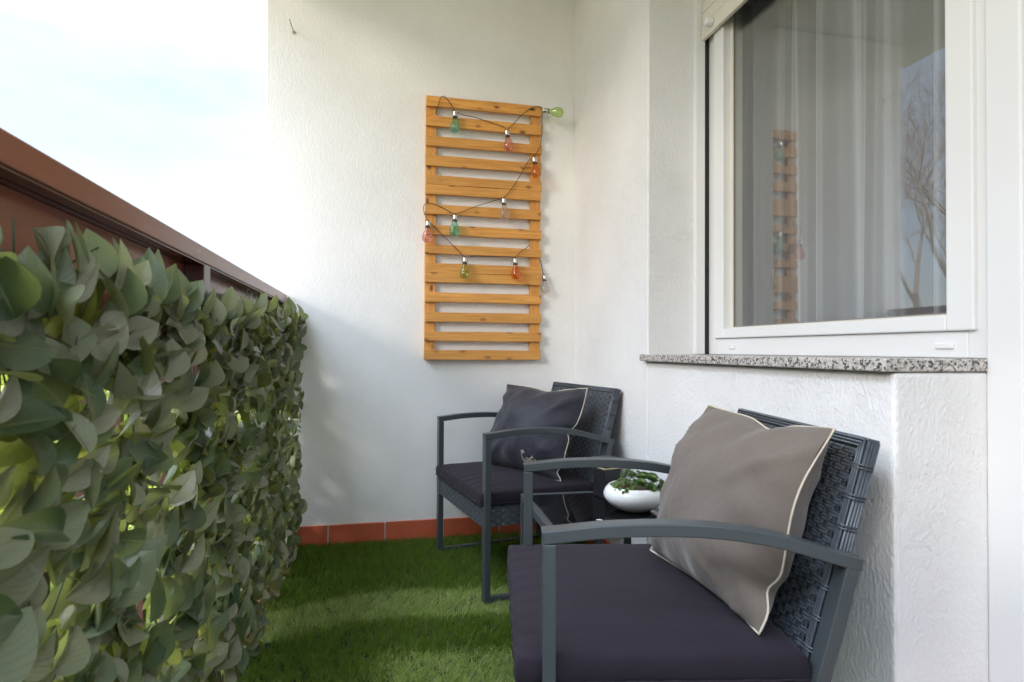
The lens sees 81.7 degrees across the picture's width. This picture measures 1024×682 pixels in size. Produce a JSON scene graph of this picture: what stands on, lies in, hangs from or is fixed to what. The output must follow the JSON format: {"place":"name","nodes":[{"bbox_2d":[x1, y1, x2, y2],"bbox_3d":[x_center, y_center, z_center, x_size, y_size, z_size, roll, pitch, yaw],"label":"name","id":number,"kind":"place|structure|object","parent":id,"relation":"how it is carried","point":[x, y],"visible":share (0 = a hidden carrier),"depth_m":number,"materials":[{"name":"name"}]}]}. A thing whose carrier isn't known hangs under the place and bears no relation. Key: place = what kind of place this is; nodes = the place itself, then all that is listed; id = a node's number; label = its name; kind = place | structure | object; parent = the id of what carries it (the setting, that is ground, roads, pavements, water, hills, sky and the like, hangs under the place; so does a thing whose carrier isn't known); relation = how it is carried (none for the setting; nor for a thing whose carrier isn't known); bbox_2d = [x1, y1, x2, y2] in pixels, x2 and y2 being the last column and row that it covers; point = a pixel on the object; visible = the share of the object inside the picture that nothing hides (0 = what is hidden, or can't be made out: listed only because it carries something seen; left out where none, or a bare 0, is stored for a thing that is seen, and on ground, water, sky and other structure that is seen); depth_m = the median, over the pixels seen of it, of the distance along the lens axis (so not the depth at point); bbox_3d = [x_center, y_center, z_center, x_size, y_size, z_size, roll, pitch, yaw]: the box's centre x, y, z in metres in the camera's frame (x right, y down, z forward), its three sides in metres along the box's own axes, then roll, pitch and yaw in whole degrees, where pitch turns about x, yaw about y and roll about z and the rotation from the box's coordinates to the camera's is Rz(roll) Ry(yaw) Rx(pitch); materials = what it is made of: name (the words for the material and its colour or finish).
{"place":"outdoors","nodes":[
{"label":"outdoors","id":0,"kind":"place"},
{"bbox_2d":[0,0,266,280],"label":"sky","id":1,"kind":"structure","parent":0,"point":[159,104],"materials":[{"name":"white"}]},
{"bbox_2d":[237,530,589,681],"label":"artificial grass","id":2,"kind":"structure","parent":0,"point":[406,610],"depth_m":2.00,"materials":[{"name":"green"}]},
{"bbox_2d":[0,217,307,681],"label":"leaf screen","id":3,"kind":"object","parent":2,"relation":"on","point":[97,560],"visible":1,"depth_m":0.89,"materials":[{"name":"plant"}]},
{"bbox_2d":[435,382,620,604],"bbox_3d":[0.051,0.569,2.509,0.609,0.758,0.619,1,-1,-23],"label":"rattan armchair","id":4,"kind":"object","parent":2,"relation":"on","point":[485,494],"visible":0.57,"depth_m":2.34,"materials":[{"name":"wicker"}]},
{"bbox_2d":[490,383,587,480],"bbox_3d":[0.083,0.368,2.501,0.250,0.357,0.456,1,-1,-43],"label":"throw pillow","id":5,"kind":"object","parent":4,"relation":"on","point":[523,406],"visible":0.78,"depth_m":2.40,"materials":[{"name":"grey fabric"}]},
{"bbox_2d":[520,491,658,544],"bbox_3d":[0.261,0.738,1.901,0.400,0.414,0.400,0,-1,-10],"label":"side table","id":6,"kind":"object","parent":2,"relation":"on","point":[555,508],"visible":0.18,"depth_m":1.87,"materials":[{"name":"glass"}]},
{"bbox_2d":[603,469,664,512],"bbox_3d":[0.387,0.462,1.868,0.195,0.140,0.193,1,-1,-13],"label":"succulent bowl","id":7,"kind":"object","parent":6,"relation":"on","point":[640,494],"visible":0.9,"depth_m":1.81,"materials":[{"name":"white ceramic"}]},
{"bbox_2d":[507,408,880,681],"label":"rattan armchair","id":8,"kind":"object","parent":2,"relation":"on","point":[611,613],"visible":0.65,"depth_m":1.05,"materials":[{"name":"fabric"}]},
{"bbox_2d":[650,405,835,634],"bbox_3d":[0.457,0.342,1.272,0.242,0.376,0.473,1,-1,-13],"label":"throw pillow","id":9,"kind":"object","parent":8,"relation":"on","point":[727,466],"visible":0.97,"depth_m":1.12,"materials":[{"name":"beige fabric"}]},
{"bbox_2d":[592,455,620,498],"bbox_3d":[0.327,0.467,2.039,0.080,0.133,0.080,1,-1,-27],"label":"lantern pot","id":10,"kind":"object","parent":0,"point":[603,478],"visible":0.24,"depth_m":2.01,"materials":[{"name":"black"}]},
{"bbox_2d":[748,0,946,324],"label":"room interior","id":11,"kind":"object","parent":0,"point":[917,128],"depth_m":3.16,"materials":[{"name":"grey fabric"}]},
{"label":"lawn","id":12,"kind":"structure","parent":0,"visible":0},
{"bbox_2d":[0,374,174,640],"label":"shrub","id":13,"kind":"object","parent":12,"relation":"on","point":[130,527],"visible":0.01,"depth_m":3.74,"materials":[{"name":"green plant"}]},
{"bbox_2d":[103,389,130,419],"bbox_3d":[-4.963,1.965,8.334,3.720,4.770,3.816,1,-1,-13],"label":"shrub","id":14,"kind":"object","parent":12,"relation":"on","point":[107,397],"depth_m":7.59,"materials":[{"name":"green plant"}]},
{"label":"floor","id":15,"kind":"structure","parent":0,"visible":0},
{"bbox_2d":[0,128,286,638],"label":"balcony railing","id":16,"kind":"object","parent":15,"relation":"on","point":[38,188],"visible":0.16,"depth_m":0.91,"materials":[{"name":"brown paint"}]},
{"bbox_2d":[264,0,574,545],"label":"side wall","id":17,"kind":"structure","parent":15,"relation":"on","point":[351,85],"depth_m":2.83,"materials":[{"name":"paint"}]},
{"bbox_2d":[424,95,541,359],"bbox_3d":[-0.138,-0.541,2.905,0.577,1.268,0.040,1,-1,-13],"label":"wooden pallet","id":18,"kind":"object","parent":17,"relation":"attached to","point":[530,192],"visible":0.98,"depth_m":2.88,"materials":[{"name":"brown wood"}]},
{"bbox_2d":[423,96,563,293],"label":"string lights","id":19,"kind":"object","parent":18,"relation":"hanging from","point":[503,199],"visible":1,"depth_m":2.88,"materials":[{"name":"multicoloured"}]},
{"bbox_2d":[573,0,988,681],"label":"window wall","id":20,"kind":"structure","parent":15,"relation":"on","point":[919,608],"depth_m":1.98,"materials":[{"name":"paint"}]},
{"bbox_2d":[639,0,987,371],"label":"window","id":21,"kind":"structure","parent":20,"relation":"attached to","point":[953,338],"depth_m":1.56,"materials":[{"name":"plastic"}]},
{"bbox_2d":[709,0,986,358],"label":"window frame","id":22,"kind":"structure","parent":21,"relation":"in","point":[971,343],"depth_m":1.43,"materials":[{"name":"white plastic"}]},
{"bbox_2d":[742,0,940,325],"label":"curtain","id":23,"kind":"object","parent":20,"relation":"hanging from","point":[888,24],"visible":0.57,"depth_m":1.76,"materials":[{"name":"white fabric"}]},
{"bbox_2d":[985,0,1023,681],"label":"balcony door","id":24,"kind":"structure","parent":20,"relation":"attached to","point":[1004,76],"depth_m":1.15,"materials":[{"name":"white plastic"}]}
]}

